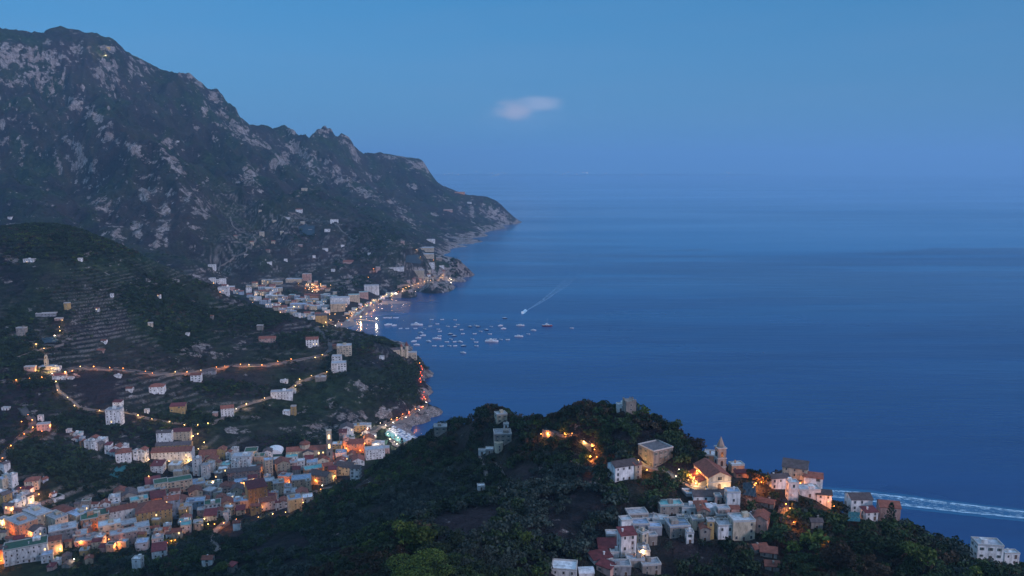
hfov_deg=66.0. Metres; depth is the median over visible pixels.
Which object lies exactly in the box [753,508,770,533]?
house
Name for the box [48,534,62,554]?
house
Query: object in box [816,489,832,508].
house
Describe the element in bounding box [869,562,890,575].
broadleaf tree
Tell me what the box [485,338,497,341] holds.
yacht
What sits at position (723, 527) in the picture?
house
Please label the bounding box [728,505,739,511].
house
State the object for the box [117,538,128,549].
house
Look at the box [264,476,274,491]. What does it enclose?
house
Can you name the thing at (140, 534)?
house
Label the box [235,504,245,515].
house
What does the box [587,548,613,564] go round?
house
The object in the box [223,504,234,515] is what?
house
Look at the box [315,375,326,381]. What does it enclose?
ruined house
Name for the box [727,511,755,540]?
house
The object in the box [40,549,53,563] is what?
house
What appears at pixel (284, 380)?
shed
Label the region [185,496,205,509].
house
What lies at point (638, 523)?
house
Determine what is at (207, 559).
cottage
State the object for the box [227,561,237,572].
house
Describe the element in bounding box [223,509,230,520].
house
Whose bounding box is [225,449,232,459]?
house
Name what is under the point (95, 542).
house
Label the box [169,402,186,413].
house
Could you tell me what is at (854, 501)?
house
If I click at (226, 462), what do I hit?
house
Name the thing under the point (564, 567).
house
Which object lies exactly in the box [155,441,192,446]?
house
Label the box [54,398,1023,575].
woodland
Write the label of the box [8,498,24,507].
house
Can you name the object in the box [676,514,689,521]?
house
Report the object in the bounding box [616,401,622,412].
ruined house
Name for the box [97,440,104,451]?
house
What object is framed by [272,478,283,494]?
house
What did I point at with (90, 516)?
house
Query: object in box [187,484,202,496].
house
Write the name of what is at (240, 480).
house
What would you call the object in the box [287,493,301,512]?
house
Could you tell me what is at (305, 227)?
crop net
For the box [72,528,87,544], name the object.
house
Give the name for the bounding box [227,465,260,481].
palazzo
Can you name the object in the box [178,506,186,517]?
house
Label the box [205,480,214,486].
house
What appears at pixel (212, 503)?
house
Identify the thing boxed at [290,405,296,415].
tower house
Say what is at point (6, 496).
house
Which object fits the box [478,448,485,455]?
hut
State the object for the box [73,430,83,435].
house
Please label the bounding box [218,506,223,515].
house
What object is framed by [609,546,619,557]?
hut
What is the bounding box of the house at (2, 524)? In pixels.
[0,515,8,527]
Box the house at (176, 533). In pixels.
[170,527,182,538]
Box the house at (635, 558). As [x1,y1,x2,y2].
[625,552,644,567]
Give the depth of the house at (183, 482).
809.77 m
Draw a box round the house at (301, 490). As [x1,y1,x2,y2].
[295,486,308,495]
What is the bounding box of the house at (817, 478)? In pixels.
[803,471,823,488]
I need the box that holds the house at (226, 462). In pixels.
[220,460,230,468]
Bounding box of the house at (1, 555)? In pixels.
[0,545,7,563]
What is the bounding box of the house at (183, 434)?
[173,427,192,440]
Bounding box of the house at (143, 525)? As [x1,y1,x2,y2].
[134,520,149,536]
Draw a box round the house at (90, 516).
[80,511,97,530]
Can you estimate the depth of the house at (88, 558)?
643.69 m
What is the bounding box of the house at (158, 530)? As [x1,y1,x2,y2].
[153,527,162,534]
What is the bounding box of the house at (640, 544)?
[637,542,648,548]
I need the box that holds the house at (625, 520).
[618,515,632,525]
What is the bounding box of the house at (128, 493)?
[121,487,137,500]
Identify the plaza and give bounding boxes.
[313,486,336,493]
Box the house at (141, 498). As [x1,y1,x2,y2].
[129,494,148,502]
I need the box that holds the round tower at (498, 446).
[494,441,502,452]
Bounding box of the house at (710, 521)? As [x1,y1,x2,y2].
[706,517,714,539]
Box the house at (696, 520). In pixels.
[689,514,704,530]
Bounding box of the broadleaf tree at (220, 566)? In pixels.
[211,561,230,574]
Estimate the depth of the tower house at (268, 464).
869.25 m
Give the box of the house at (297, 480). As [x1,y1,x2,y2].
[291,473,310,487]
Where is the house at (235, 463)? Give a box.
[231,459,240,467]
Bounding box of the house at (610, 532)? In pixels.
[605,529,616,536]
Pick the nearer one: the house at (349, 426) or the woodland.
the woodland
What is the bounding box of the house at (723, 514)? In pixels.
[714,510,728,517]
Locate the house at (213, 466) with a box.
[208,460,215,472]
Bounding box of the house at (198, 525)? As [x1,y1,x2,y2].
[194,521,202,530]
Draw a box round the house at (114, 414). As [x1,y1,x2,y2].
[105,406,124,425]
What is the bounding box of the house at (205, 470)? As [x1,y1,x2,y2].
[200,462,210,478]
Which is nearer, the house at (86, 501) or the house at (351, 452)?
the house at (86, 501)
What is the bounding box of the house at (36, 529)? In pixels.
[27,524,46,536]
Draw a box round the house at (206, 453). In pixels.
[198,449,216,457]
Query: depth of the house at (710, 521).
412.40 m
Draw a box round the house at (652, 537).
[648,531,657,545]
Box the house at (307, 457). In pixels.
[304,454,313,463]
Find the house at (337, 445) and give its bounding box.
[332,441,342,451]
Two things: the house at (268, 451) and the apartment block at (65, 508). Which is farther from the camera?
the house at (268, 451)
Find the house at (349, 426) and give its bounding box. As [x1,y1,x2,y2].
[340,422,353,434]
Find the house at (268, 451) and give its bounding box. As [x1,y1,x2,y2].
[262,447,272,458]
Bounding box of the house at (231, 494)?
[226,492,234,496]
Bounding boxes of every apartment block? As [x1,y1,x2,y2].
[2,534,48,566]
[4,512,37,536]
[22,504,52,525]
[44,509,67,527]
[48,520,76,543]
[51,504,75,513]
[67,507,87,525]
[98,517,120,540]
[109,526,137,546]
[218,286,229,296]
[219,278,225,283]
[231,451,253,466]
[271,281,282,284]
[290,303,306,308]
[310,294,320,298]
[330,296,349,303]
[330,302,344,311]
[331,354,341,360]
[331,360,346,372]
[337,343,351,355]
[348,293,359,302]
[359,291,367,298]
[429,262,434,268]
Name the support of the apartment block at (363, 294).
on the hills
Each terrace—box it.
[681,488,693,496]
[690,481,706,488]
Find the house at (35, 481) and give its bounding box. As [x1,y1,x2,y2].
[24,476,40,489]
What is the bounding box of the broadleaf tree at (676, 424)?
[665,419,682,430]
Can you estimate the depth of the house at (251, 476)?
846.37 m
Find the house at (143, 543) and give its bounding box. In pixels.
[135,537,149,550]
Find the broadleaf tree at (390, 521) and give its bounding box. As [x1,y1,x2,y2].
[383,520,399,528]
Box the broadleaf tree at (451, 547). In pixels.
[439,542,454,552]
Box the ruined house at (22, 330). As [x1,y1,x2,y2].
[16,326,27,335]
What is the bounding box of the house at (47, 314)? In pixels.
[35,312,56,316]
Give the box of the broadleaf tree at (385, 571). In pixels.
[377,564,395,575]
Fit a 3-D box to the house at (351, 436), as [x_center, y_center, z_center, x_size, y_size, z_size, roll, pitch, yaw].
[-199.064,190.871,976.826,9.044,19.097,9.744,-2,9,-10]
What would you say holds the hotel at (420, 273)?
on the hills
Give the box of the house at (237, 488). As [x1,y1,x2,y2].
[229,482,243,495]
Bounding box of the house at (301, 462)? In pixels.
[297,458,304,469]
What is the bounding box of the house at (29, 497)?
[25,492,34,503]
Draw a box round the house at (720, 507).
[716,504,729,513]
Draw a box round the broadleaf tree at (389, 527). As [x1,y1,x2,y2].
[384,524,397,532]
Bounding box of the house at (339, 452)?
[335,449,346,457]
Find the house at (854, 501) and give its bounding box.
[843,492,873,513]
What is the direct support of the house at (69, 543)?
on the hills
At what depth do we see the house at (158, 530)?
698.64 m
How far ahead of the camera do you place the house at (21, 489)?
746.05 m
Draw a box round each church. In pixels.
[38,355,56,372]
[689,458,731,488]
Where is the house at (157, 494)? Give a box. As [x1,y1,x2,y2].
[149,490,166,499]
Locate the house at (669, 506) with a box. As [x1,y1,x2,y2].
[657,498,683,514]
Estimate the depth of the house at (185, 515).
734.79 m
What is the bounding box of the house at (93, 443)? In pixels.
[90,438,97,450]
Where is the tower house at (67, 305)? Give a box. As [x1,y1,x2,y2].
[64,302,70,309]
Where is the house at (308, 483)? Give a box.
[305,478,311,490]
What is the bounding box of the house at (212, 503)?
[204,498,220,508]
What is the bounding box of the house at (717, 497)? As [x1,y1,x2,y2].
[713,492,721,503]
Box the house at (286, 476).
[278,472,292,482]
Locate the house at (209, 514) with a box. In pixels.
[203,507,217,521]
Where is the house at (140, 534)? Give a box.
[137,531,146,537]
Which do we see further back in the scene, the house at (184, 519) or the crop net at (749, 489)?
the house at (184, 519)
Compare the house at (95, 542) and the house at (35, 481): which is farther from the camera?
the house at (35, 481)
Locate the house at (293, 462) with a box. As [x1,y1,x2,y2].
[290,459,297,471]
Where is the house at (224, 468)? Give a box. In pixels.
[218,465,227,475]
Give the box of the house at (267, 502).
[258,495,276,510]
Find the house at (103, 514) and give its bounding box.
[91,507,108,520]
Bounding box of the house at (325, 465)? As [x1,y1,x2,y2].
[321,461,333,470]
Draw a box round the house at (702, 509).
[694,500,710,520]
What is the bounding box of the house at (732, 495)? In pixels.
[724,486,740,504]
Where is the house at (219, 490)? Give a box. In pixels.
[213,488,222,497]
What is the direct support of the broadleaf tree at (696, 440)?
on the hills
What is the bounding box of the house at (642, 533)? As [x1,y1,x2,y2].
[636,527,648,544]
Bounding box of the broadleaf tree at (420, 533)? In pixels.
[408,526,438,546]
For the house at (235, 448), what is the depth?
911.24 m
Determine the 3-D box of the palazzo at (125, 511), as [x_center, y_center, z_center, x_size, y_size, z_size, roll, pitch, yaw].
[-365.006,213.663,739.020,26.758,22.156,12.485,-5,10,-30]
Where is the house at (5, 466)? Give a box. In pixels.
[0,460,10,472]
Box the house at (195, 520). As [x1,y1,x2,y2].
[193,518,203,529]
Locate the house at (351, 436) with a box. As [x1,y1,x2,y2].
[349,434,354,438]
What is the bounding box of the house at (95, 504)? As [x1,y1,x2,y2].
[91,502,99,508]
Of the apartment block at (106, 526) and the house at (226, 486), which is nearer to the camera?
the apartment block at (106, 526)
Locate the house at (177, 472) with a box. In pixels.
[173,469,183,476]
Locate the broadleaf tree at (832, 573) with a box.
[819,572,836,575]
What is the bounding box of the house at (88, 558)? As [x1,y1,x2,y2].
[84,554,93,564]
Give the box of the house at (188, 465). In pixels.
[182,461,192,471]
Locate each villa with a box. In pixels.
[306,336,318,347]
[315,314,326,325]
[352,422,365,431]
[607,458,638,481]
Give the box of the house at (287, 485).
[284,482,292,487]
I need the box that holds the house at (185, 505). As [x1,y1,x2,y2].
[179,502,188,512]
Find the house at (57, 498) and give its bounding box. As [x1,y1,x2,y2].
[49,493,64,502]
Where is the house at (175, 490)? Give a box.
[169,488,180,493]
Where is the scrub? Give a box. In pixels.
[1,159,457,302]
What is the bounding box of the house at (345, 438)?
[343,435,348,450]
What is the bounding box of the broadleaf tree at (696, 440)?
[688,436,704,449]
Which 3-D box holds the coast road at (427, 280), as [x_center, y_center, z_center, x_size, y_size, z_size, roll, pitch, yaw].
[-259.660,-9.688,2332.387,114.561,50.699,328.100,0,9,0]
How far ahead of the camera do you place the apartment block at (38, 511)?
712.16 m
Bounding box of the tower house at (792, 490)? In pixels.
[785,477,799,501]
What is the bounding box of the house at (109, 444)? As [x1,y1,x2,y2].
[104,442,112,447]
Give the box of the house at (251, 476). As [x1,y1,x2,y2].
[247,474,256,479]
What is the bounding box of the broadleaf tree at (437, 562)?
[425,561,448,575]
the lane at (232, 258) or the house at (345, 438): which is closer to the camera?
the house at (345, 438)
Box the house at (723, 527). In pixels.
[714,518,731,539]
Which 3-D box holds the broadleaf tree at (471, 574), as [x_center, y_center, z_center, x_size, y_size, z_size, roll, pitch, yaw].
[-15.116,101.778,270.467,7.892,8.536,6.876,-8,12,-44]
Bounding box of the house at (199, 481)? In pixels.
[192,477,205,488]
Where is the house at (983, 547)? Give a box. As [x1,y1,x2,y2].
[970,536,1004,562]
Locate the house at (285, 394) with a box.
[270,388,292,400]
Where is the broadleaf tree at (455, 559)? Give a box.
[446,555,463,565]
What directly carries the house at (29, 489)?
on the hills
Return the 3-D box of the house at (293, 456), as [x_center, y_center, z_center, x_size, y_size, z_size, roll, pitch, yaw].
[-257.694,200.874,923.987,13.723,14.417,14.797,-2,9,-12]
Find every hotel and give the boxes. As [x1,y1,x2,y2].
[302,273,311,280]
[364,284,378,294]
[364,445,384,459]
[414,269,423,277]
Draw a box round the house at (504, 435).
[493,428,511,445]
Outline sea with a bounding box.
[346,175,1023,561]
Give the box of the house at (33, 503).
[25,501,40,507]
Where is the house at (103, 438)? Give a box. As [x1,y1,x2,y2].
[97,436,107,442]
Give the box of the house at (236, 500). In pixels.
[233,496,240,507]
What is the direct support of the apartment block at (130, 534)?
on the hills
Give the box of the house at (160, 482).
[153,477,168,493]
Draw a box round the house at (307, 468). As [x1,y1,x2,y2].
[303,463,322,473]
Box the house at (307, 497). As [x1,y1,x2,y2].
[301,492,312,502]
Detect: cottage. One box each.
[125,386,133,392]
[201,554,214,566]
[232,519,240,530]
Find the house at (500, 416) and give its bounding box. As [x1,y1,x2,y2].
[494,409,507,423]
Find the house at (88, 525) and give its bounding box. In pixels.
[83,522,92,532]
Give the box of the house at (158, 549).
[151,541,167,558]
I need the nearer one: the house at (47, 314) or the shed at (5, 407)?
the shed at (5, 407)
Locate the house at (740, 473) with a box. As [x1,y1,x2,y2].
[733,469,747,477]
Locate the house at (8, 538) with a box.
[4,535,14,541]
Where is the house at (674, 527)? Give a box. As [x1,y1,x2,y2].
[663,516,690,538]
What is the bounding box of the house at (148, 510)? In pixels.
[135,499,172,524]
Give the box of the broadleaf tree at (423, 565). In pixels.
[413,559,434,575]
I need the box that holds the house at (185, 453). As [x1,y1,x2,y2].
[150,446,194,463]
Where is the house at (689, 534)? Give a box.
[685,527,693,543]
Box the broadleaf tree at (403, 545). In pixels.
[395,542,413,554]
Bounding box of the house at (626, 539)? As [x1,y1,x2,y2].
[616,525,637,557]
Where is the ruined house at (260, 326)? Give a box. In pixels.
[256,324,263,330]
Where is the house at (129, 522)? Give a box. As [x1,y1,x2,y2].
[121,517,136,527]
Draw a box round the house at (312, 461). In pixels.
[306,458,317,464]
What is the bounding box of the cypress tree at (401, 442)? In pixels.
[399,438,405,448]
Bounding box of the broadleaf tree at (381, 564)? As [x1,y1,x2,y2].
[378,560,399,575]
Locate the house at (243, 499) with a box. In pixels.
[240,495,248,508]
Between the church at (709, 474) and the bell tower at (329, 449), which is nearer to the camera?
the church at (709, 474)
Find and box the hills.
[0,26,1005,575]
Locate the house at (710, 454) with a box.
[704,449,714,460]
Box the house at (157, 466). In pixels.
[150,459,166,473]
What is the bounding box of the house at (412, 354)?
[408,351,416,359]
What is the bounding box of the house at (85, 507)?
[80,504,88,510]
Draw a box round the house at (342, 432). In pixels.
[339,428,346,445]
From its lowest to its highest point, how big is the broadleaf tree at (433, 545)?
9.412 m
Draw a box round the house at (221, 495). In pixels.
[215,493,226,498]
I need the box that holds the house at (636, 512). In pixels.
[625,507,648,517]
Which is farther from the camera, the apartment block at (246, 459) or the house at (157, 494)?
the apartment block at (246, 459)
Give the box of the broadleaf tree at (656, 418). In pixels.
[650,413,661,420]
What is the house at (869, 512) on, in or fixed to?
on the hills
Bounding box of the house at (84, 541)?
[74,534,92,547]
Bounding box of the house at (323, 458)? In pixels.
[317,453,328,463]
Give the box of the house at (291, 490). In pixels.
[284,487,296,496]
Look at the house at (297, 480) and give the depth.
835.90 m
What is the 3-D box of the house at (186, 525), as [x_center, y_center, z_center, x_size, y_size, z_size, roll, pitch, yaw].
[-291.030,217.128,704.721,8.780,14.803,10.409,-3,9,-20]
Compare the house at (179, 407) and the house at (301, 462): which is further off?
the house at (179, 407)
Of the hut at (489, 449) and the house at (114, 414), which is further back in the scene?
the house at (114, 414)
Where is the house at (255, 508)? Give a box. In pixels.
[250,503,261,515]
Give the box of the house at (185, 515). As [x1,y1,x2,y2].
[180,513,191,522]
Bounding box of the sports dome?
[270,445,283,456]
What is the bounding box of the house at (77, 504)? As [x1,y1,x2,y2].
[73,502,81,507]
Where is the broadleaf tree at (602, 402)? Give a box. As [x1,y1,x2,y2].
[596,400,609,406]
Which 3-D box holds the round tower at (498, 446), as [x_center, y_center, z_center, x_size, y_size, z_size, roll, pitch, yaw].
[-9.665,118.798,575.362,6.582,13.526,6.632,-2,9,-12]
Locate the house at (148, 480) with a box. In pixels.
[144,475,160,484]
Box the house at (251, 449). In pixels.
[244,446,257,453]
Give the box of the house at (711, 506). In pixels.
[704,502,716,515]
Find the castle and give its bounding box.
[390,341,407,357]
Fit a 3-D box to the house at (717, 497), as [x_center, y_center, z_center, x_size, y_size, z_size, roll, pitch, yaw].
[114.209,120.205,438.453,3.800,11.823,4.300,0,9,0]
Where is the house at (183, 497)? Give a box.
[180,494,187,502]
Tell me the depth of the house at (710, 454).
493.59 m
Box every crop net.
[41,337,58,342]
[110,465,125,477]
[299,224,314,235]
[405,254,420,263]
[742,481,756,501]
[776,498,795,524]
[847,511,859,521]
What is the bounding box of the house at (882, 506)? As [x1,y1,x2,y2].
[876,499,901,520]
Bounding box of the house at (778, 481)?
[766,472,789,488]
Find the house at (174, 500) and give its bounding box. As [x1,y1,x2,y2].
[163,494,179,518]
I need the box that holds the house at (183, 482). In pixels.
[168,474,192,491]
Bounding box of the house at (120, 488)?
[113,485,126,492]
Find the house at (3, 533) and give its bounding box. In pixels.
[0,530,8,539]
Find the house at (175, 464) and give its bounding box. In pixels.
[168,460,183,471]
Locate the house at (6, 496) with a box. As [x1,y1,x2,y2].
[0,490,12,506]
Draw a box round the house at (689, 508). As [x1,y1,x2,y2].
[682,501,695,514]
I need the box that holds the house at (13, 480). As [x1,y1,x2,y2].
[7,472,18,489]
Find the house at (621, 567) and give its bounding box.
[609,559,631,575]
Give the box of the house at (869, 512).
[859,505,878,521]
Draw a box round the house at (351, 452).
[347,450,355,455]
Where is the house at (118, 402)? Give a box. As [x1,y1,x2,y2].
[112,399,123,406]
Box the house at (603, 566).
[595,558,616,575]
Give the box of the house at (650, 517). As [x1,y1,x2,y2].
[642,512,658,521]
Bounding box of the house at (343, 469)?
[335,461,357,475]
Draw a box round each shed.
[1,406,10,409]
[202,369,216,374]
[280,378,287,383]
[477,483,484,490]
[754,496,775,508]
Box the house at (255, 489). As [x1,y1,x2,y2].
[244,478,267,508]
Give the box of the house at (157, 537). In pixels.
[151,533,163,542]
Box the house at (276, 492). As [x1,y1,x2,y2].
[270,490,278,498]
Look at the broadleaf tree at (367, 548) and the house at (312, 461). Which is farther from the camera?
the house at (312, 461)
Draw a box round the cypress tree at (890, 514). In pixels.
[883,502,895,520]
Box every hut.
[54,317,63,320]
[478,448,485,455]
[485,446,493,454]
[503,422,508,427]
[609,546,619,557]
[749,542,767,553]
[759,545,777,558]
[763,559,780,571]
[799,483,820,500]
[808,515,823,528]
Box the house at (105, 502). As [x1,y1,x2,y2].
[100,498,110,506]
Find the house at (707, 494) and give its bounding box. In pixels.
[691,488,723,500]
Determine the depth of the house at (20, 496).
734.17 m
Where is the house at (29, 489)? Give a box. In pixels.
[25,486,33,492]
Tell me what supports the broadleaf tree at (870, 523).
on the hills
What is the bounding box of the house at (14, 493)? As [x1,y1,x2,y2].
[12,490,17,498]
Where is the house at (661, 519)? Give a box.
[652,513,668,527]
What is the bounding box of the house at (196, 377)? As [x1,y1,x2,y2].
[190,372,202,381]
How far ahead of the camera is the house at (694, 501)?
436.41 m
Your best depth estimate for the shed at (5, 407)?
919.45 m
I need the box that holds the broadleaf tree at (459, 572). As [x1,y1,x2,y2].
[446,566,466,575]
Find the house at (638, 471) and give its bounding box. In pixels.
[632,460,642,479]
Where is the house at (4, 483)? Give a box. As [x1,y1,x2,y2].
[0,474,8,488]
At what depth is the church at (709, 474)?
451.01 m
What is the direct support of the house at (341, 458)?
on the hills
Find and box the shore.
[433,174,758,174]
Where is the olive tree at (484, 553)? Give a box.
[477,548,496,562]
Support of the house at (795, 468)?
on the hills
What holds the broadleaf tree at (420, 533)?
on the hills
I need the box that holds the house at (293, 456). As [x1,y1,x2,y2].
[286,454,297,458]
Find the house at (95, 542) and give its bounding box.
[91,537,102,548]
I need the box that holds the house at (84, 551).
[79,546,89,555]
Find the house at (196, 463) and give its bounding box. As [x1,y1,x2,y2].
[192,455,201,475]
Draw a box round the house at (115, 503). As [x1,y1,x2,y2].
[111,501,119,506]
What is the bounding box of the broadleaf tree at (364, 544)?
[356,539,373,553]
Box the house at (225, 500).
[221,496,233,506]
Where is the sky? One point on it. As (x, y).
(703, 87)
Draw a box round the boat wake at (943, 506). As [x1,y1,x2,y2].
[822,487,1023,521]
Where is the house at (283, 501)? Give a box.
[278,496,286,508]
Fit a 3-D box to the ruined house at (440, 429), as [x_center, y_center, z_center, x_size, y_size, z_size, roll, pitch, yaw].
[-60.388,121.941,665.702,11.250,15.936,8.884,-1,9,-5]
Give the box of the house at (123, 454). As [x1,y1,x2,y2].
[115,448,131,463]
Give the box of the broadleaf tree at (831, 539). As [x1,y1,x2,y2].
[829,538,851,551]
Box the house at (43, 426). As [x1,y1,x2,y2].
[36,421,50,430]
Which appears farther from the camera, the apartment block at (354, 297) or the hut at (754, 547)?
the apartment block at (354, 297)
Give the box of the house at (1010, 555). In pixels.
[1003,548,1019,565]
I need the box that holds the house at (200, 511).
[197,506,204,516]
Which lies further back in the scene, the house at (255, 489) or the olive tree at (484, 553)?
the house at (255, 489)
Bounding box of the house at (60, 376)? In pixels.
[52,373,67,379]
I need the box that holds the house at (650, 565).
[640,556,661,575]
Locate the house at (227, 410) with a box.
[220,404,233,416]
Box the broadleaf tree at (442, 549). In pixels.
[428,543,450,554]
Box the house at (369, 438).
[363,433,374,444]
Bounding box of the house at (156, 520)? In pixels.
[151,517,160,526]
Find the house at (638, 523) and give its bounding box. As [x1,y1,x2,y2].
[632,517,649,530]
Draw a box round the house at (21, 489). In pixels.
[16,486,25,493]
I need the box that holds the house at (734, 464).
[728,460,744,472]
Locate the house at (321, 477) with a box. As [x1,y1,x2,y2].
[309,468,333,484]
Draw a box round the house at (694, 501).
[692,498,707,503]
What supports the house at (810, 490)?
on the hills
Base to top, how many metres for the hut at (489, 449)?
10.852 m
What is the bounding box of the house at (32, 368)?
[24,365,36,371]
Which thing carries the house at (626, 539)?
on the hills
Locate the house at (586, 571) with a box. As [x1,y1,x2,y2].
[577,566,594,575]
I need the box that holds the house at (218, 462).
[215,459,221,469]
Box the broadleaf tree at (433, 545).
[416,542,438,553]
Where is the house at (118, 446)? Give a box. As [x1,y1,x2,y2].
[112,443,123,448]
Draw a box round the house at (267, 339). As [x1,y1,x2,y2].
[258,336,275,342]
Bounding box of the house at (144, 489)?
[137,484,159,497]
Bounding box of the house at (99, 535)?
[94,533,105,542]
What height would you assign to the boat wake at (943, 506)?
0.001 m
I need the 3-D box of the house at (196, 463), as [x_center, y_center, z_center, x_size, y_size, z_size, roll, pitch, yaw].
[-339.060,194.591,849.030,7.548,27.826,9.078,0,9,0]
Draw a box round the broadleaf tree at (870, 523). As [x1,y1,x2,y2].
[861,519,878,530]
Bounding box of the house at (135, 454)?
[132,448,138,460]
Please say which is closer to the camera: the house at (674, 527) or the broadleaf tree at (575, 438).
the house at (674, 527)
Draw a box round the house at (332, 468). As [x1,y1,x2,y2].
[328,465,336,478]
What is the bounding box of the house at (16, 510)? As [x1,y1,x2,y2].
[12,508,23,513]
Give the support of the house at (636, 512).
on the hills
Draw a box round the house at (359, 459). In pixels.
[351,454,364,465]
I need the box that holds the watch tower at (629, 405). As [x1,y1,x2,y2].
[622,397,635,414]
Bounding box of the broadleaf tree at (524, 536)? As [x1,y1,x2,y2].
[517,531,533,545]
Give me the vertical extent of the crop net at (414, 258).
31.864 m
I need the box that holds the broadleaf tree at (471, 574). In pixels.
[465,572,479,575]
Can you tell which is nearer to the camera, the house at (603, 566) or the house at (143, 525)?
the house at (603, 566)
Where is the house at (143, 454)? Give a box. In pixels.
[138,446,148,462]
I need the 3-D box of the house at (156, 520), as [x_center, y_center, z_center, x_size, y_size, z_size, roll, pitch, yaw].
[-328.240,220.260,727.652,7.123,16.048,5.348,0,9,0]
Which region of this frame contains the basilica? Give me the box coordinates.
[286,439,326,457]
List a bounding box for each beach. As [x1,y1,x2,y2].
[335,288,400,327]
[386,424,417,446]
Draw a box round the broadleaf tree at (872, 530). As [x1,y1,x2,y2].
[864,529,885,540]
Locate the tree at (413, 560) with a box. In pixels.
[385,548,455,575]
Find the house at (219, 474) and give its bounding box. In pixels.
[214,470,223,478]
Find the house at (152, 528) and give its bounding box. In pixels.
[150,525,159,534]
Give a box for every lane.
[5,326,37,347]
[17,343,63,358]
[54,367,331,426]
[208,521,229,551]
[210,217,256,270]
[289,212,356,241]
[478,455,487,475]
[542,428,594,451]
[640,460,695,489]
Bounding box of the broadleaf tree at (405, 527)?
[392,520,424,554]
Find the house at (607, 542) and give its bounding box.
[596,537,616,550]
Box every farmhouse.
[23,258,35,262]
[149,383,165,393]
[330,219,337,223]
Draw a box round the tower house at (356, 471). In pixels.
[349,464,361,480]
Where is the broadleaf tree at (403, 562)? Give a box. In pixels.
[395,556,417,574]
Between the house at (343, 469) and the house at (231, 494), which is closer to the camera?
the house at (231, 494)
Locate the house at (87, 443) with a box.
[84,439,91,448]
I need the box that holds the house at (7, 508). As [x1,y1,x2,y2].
[3,502,15,513]
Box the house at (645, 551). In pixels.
[637,545,650,556]
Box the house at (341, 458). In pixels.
[336,455,346,460]
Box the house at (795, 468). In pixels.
[781,457,809,483]
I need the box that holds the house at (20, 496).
[16,492,29,503]
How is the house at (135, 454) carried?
on the hills
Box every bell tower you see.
[326,429,332,461]
[714,437,726,470]
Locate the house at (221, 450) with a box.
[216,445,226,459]
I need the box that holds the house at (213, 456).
[204,453,218,461]
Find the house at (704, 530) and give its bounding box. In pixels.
[698,522,711,540]
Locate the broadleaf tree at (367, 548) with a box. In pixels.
[359,541,375,552]
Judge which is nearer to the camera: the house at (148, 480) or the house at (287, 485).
the house at (148, 480)
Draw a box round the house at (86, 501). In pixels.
[81,497,91,509]
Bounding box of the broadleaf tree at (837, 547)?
[819,539,856,569]
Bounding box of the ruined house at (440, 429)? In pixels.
[434,423,446,436]
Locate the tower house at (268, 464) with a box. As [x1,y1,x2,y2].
[263,456,272,476]
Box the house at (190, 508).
[189,503,192,513]
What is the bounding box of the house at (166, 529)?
[160,526,169,534]
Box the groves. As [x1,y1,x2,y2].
[0,222,433,535]
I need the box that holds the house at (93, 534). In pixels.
[86,532,97,538]
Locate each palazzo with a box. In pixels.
[106,502,137,519]
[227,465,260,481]
[347,438,364,452]
[638,440,673,466]
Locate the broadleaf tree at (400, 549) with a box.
[392,545,409,559]
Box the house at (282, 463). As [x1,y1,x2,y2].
[274,456,289,474]
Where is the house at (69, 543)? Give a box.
[64,539,72,547]
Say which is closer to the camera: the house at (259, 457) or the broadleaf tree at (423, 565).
the broadleaf tree at (423, 565)
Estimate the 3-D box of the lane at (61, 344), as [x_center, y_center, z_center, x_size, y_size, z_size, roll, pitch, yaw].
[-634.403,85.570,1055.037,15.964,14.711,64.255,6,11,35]
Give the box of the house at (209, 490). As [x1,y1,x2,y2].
[202,486,217,498]
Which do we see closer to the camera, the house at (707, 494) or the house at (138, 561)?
the house at (707, 494)
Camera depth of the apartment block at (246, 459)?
877.78 m
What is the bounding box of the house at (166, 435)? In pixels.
[155,429,173,441]
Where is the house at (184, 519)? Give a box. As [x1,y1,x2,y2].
[178,517,190,524]
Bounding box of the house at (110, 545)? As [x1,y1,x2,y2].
[105,541,116,551]
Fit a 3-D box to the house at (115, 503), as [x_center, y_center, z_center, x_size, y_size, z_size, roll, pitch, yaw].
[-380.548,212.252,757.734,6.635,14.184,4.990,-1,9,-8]
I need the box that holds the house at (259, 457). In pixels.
[254,452,265,468]
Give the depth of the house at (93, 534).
688.68 m
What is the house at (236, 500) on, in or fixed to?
on the hills
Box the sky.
[0,0,1023,174]
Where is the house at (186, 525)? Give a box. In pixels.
[180,520,191,533]
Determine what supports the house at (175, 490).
on the hills
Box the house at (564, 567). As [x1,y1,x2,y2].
[551,558,577,575]
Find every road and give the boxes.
[0,328,333,382]
[0,406,36,462]
[360,396,427,434]
[397,270,447,290]
[417,358,423,380]
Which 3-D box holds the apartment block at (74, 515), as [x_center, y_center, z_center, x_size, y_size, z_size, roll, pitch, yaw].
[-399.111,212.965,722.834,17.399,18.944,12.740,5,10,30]
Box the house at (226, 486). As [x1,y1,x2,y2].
[219,481,231,493]
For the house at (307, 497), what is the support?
on the hills
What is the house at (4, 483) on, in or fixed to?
on the hills
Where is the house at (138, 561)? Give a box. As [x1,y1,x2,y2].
[131,554,143,569]
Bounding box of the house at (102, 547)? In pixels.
[98,543,105,552]
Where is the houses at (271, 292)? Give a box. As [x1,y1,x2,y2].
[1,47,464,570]
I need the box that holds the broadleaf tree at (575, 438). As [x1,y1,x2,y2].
[569,435,582,442]
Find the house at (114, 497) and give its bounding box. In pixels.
[108,492,120,501]
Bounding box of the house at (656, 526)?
[648,522,661,535]
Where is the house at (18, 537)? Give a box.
[13,534,25,540]
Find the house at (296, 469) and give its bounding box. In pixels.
[292,466,300,474]
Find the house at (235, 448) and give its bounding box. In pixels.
[231,446,238,452]
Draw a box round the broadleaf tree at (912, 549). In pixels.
[897,540,938,565]
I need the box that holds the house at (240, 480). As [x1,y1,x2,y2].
[234,477,247,486]

